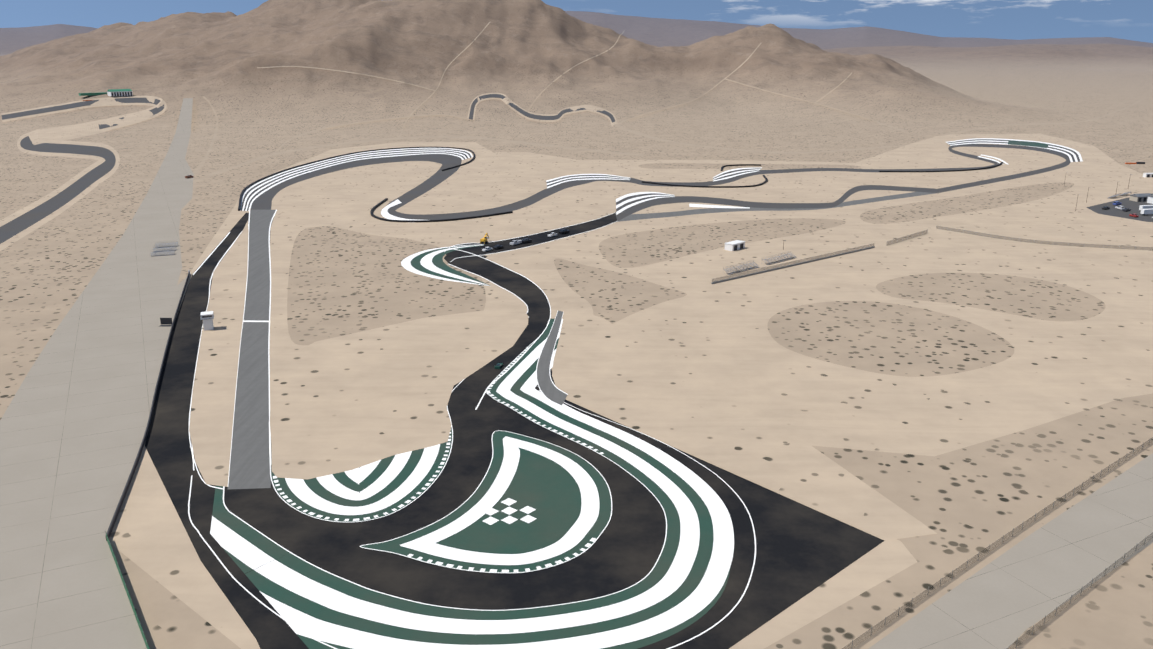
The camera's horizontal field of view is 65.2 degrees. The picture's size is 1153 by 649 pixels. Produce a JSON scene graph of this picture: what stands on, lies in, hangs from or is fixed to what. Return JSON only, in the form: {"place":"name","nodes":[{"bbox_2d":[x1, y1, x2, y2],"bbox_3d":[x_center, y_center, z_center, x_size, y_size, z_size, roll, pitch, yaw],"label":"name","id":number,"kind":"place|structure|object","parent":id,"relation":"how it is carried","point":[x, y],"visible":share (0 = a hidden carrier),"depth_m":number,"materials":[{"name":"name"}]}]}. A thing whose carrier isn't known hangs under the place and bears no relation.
{"place":"outdoors","nodes":[
{"label":"outdoors","id":0,"kind":"place"},
{"bbox_2d":[145,213,883,648],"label":"asphalt runoff","id":1,"kind":"structure","parent":0,"point":[803,551],"depth_m":196.59,"materials":[{"name":"black asphalt"}]},
{"bbox_2d":[188,210,755,648],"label":"track markings","id":2,"kind":"object","parent":1,"relation":"on","point":[490,511],"depth_m":211.98,"materials":[{"name":"white paint"}]},
{"bbox_2d":[400,436,598,564],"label":"painted stripe","id":3,"kind":"object","parent":1,"relation":"on","point":[576,533],"depth_m":203.22,"materials":[{"name":"white paint"}]},
{"bbox_2d":[436,447,581,553],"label":"painted infield","id":4,"kind":"object","parent":1,"relation":"on","point":[547,489],"depth_m":205.39,"materials":[{"name":"green paint"}]},
{"bbox_2d":[210,138,1082,648],"bbox_3d":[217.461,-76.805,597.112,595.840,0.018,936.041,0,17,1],"label":"painted runoff stripes","id":5,"kind":"object","parent":1,"relation":"on","point":[274,590],"depth_m":191.45,"materials":[{"name":"green paint"}]},
{"bbox_2d":[444,213,616,408],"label":"asphalt road","id":6,"kind":"structure","parent":0,"point":[470,390],"depth_m":400.35,"materials":[{"name":"black asphalt"}]},
{"bbox_2d":[480,233,488,243],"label":"excavator","id":7,"kind":"object","parent":6,"relation":"on","point":[484,240],"visible":0.92,"depth_m":491.05,"materials":[{"name":"yellow metal"}]},
{"bbox_2d":[482,247,492,251],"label":"sedan","id":8,"kind":"object","parent":6,"relation":"on","point":[486,249],"visible":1,"depth_m":471.39,"materials":[{"name":"white metal"}]},
{"bbox_2d":[494,363,502,368],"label":"car","id":9,"kind":"object","parent":6,"relation":"on","point":[498,365],"visible":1,"depth_m":299.15,"materials":[{"name":"green paint"}]},
{"bbox_2d":[493,245,503,249],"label":"sedan","id":10,"kind":"object","parent":6,"relation":"on","point":[497,247],"visible":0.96,"depth_m":475.94,"materials":[{"name":"black metal"}]},
{"bbox_2d":[510,240,521,245],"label":"car","id":11,"kind":"object","parent":6,"relation":"on","point":[514,242],"visible":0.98,"depth_m":486.17,"materials":[{"name":"grey metal"}]},
{"bbox_2d":[522,238,531,243],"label":"suv","id":12,"kind":"object","parent":6,"relation":"on","point":[525,240],"visible":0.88,"depth_m":490.77,"materials":[{"name":"black metal"}]},
{"bbox_2d":[559,229,568,233],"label":"suv","id":13,"kind":"object","parent":6,"relation":"on","point":[562,231],"visible":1,"depth_m":515.43,"materials":[{"name":"black"}]},
{"bbox_2d":[537,310,566,404],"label":"access road","id":14,"kind":"structure","parent":0,"point":[550,391],"depth_m":298.98,"materials":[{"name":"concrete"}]},
{"bbox_2d":[189,221,936,539],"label":"infield dirt","id":15,"kind":"structure","parent":0,"point":[344,403],"depth_m":271.82,"materials":[{"name":"beige sand"}]},
{"bbox_2d":[200,311,213,329],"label":"timing tower","id":16,"kind":"structure","parent":15,"relation":"on","point":[207,317],"depth_m":338.78,"materials":[{"name":"white"}]},
{"bbox_2d":[0,0,1152,648],"bbox_3d":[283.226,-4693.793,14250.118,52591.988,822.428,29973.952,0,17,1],"label":"terrain","id":17,"kind":"structure","parent":0,"point":[968,502],"depth_m":1327.89,"materials":[{"name":"beige sand"}]},
{"bbox_2d":[79,92,106,95],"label":"garage row","id":18,"kind":"object","parent":17,"relation":"on","point":[89,94],"visible":0.82,"depth_m":1376.39,"materials":[{"name":"green"}]},
{"bbox_2d":[107,89,132,95],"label":"building","id":19,"kind":"structure","parent":17,"relation":"on","point":[119,92],"depth_m":1386.68,"materials":[{"name":"white"}]},
{"bbox_2d":[0,93,616,250],"bbox_3d":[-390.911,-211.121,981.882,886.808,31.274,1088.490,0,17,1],"label":"dirt verge","id":20,"kind":"object","parent":17,"relation":"on","point":[60,135],"depth_m":1124.89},
{"bbox_2d":[0,98,1152,648],"bbox_3d":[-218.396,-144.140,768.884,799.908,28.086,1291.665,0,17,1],"label":"concrete apron","id":21,"kind":"object","parent":17,"relation":"on","point":[74,422],"depth_m":212.28,"materials":[{"name":"beige concrete"}]},
{"bbox_2d":[105,531,148,648],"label":"barrier","id":22,"kind":"object","parent":21,"relation":"on","point":[130,600],"visible":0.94,"depth_m":173.26,"materials":[{"name":"green"}]},
{"bbox_2d":[151,249,174,255],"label":"bleachers","id":23,"kind":"object","parent":21,"relation":"on","point":[157,254],"visible":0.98,"depth_m":462.63,"materials":[{"name":"silver metal"}]},
{"bbox_2d":[153,245,172,251],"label":"bleachers","id":24,"kind":"object","parent":21,"relation":"on","point":[163,247],"visible":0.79,"depth_m":472.30,"materials":[{"name":"silver metal"}]},
{"bbox_2d":[159,318,171,326],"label":"screen","id":25,"kind":"object","parent":21,"relation":"on","point":[165,320],"visible":0.9,"depth_m":345.45,"materials":[{"name":"grey"}]},
{"bbox_2d":[155,241,177,247],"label":"bleachers","id":26,"kind":"object","parent":21,"relation":"on","point":[168,244],"visible":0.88,"depth_m":482.52,"materials":[{"name":"silver metal"}]},
{"bbox_2d":[193,22,1144,182],"bbox_3d":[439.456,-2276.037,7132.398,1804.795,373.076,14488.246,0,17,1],"label":"dirt trails","id":27,"kind":"structure","parent":17,"relation":"on","point":[197,169],"depth_m":1085.56,"materials":[{"name":"beige soil"}]},
{"bbox_2d":[0,94,1152,243],"bbox_3d":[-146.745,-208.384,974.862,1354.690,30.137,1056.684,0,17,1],"label":"asphalt road","id":28,"kind":"structure","parent":0,"point":[26,220],"depth_m":718.87,"materials":[{"name":"grey asphalt"}]},
{"bbox_2d":[238,147,474,210],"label":"tyre barrier","id":29,"kind":"object","parent":28,"relation":"on","point":[263,178],"visible":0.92,"depth_m":829.78,"materials":[{"name":"black rubber"}]},
{"bbox_2d":[879,162,1002,171],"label":"tyre barrier","id":30,"kind":"object","parent":28,"relation":"on","point":[948,170],"visible":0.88,"depth_m":775.91,"materials":[{"name":"black rubber"}]},
{"bbox_2d":[1115,206,1124,209],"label":"car","id":31,"kind":"object","parent":28,"relation":"on","point":[1120,207],"visible":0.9,"depth_m":592.51,"materials":[{"name":"white metal"}]},
{"bbox_2d":[1129,193,1150,201],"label":"building","id":32,"kind":"structure","parent":28,"relation":"on","point":[1142,197],"depth_m":624.83,"materials":[{"name":"beige"}]},
{"bbox_2d":[1139,205,1152,209],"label":"trailer","id":33,"kind":"object","parent":28,"relation":"on","point":[1145,207],"visible":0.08,"depth_m":585.21,"materials":[{"name":"white metal"}]},
{"bbox_2d":[1140,209,1152,215],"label":"trailer","id":34,"kind":"object","parent":28,"relation":"on","point":[1146,211],"visible":0.94,"depth_m":571.73,"materials":[{"name":"white metal"}]},
{"bbox_2d":[1147,195,1152,203],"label":"shop","id":35,"kind":"structure","parent":28,"relation":"on","point":[1150,199],"depth_m":617.17,"materials":[{"name":"white"}]},
{"bbox_2d":[0,0,1152,42],"label":"sky","id":36,"kind":"structure","parent":0,"point":[997,19],"materials":[{"name":"blue"}]},
{"bbox_2d":[228,192,934,488],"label":"old asphalt road","id":37,"kind":"structure","parent":0,"point":[250,463],"depth_m":308.71,"materials":[{"name":"grey asphalt"}]},
{"bbox_2d":[109,133,1152,648],"bbox_3d":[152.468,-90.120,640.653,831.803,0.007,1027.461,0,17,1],"label":"desert ground","id":38,"kind":"structure","parent":0,"point":[715,335],"depth_m":423.44,"materials":[{"name":"beige sand"}]},
{"bbox_2d":[106,272,189,540],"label":"barrier","id":39,"kind":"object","parent":38,"relation":"on","point":[116,513],"depth_m":244.58,"materials":[{"name":"grey"}]},
{"bbox_2d":[370,198,512,221],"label":"tire barrier","id":40,"kind":"object","parent":38,"relation":"on","point":[390,220],"visible":0.88,"depth_m":559.96,"materials":[{"name":"black rubber"}]},
{"bbox_2d":[287,163,1104,545],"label":"dirt patches","id":41,"kind":"object","parent":38,"relation":"on","point":[343,281],"depth_m":389.02,"materials":[{"name":"beige sand"}]},
{"bbox_2d":[642,175,767,187],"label":"tyre barrier","id":42,"kind":"object","parent":38,"relation":"on","point":[765,181],"visible":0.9,"depth_m":690.56,"materials":[{"name":"black rubber"}]},
{"bbox_2d":[723,265,739,274],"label":"bleachers","id":43,"kind":"object","parent":38,"relation":"on","point":[729,271],"visible":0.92,"depth_m":425.53,"materials":[{"name":"silver metal"}]},
{"bbox_2d":[725,240,744,250],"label":"building","id":44,"kind":"structure","parent":38,"relation":"on","point":[734,245],"depth_m":474.31,"materials":[{"name":"white"}]},
{"bbox_2d":[721,164,760,170],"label":"tyre barrier","id":45,"kind":"object","parent":38,"relation":"on","point":[722,167],"visible":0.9,"depth_m":815.27,"materials":[{"name":"black rubber"}]},
{"bbox_2d":[734,263,748,271],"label":"bleachers","id":46,"kind":"object","parent":38,"relation":"on","point":[747,268],"visible":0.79,"depth_m":430.85,"materials":[{"name":"silver metal"}]},
{"bbox_2d":[743,260,757,269],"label":"bleachers","id":47,"kind":"object","parent":38,"relation":"on","point":[751,264],"visible":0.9,"depth_m":435.30,"materials":[{"name":"silver metal"}]},
{"bbox_2d":[763,256,776,264],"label":"bleachers","id":48,"kind":"object","parent":38,"relation":"on","point":[769,261],"visible":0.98,"depth_m":445.17,"materials":[{"name":"silver metal"}]},
{"bbox_2d":[772,253,787,262],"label":"bleachers","id":49,"kind":"object","parent":38,"relation":"on","point":[778,256],"visible":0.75,"depth_m":450.35,"materials":[{"name":"silver metal"}]},
{"bbox_2d":[781,251,796,259],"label":"bleachers","id":50,"kind":"object","parent":38,"relation":"on","point":[791,255],"visible":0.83,"depth_m":455.80,"materials":[{"name":"silver metal"}]},
{"bbox_2d":[711,246,874,283],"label":"barrier wall","id":51,"kind":"structure","parent":38,"relation":"on","point":[737,277],"depth_m":438.27,"materials":[{"name":"grey concrete"}]},
{"bbox_2d":[712,244,871,281],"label":"paddock fence","id":52,"kind":"object","parent":51,"relation":"on","point":[780,265],"visible":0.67,"depth_m":436.02,"materials":[{"name":"grey"}]},
{"bbox_2d":[886,230,927,245],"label":"paddock fence","id":53,"kind":"object","parent":38,"relation":"on","point":[906,237],"visible":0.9,"depth_m":498.96,"materials":[{"name":"grey metal"}]},
{"bbox_2d":[936,225,1152,250],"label":"paddock fence","id":54,"kind":"object","parent":38,"relation":"on","point":[1118,246],"visible":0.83,"depth_m":486.62,"materials":[{"name":"grey metal"}]},
{"bbox_2d":[1143,173,1152,177],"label":"building","id":55,"kind":"structure","parent":38,"relation":"on","point":[1146,175],"depth_m":740.99,"materials":[{"name":"white"}]},
{"bbox_2d":[842,439,1152,648],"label":"dirt berm","id":56,"kind":"structure","parent":0,"point":[1006,537],"depth_m":189.70,"materials":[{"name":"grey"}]},
{"bbox_2d":[1005,532,1152,648],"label":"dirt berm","id":57,"kind":"structure","parent":0,"point":[1092,583],"depth_m":173.70,"materials":[{"name":"grey"}]}
]}

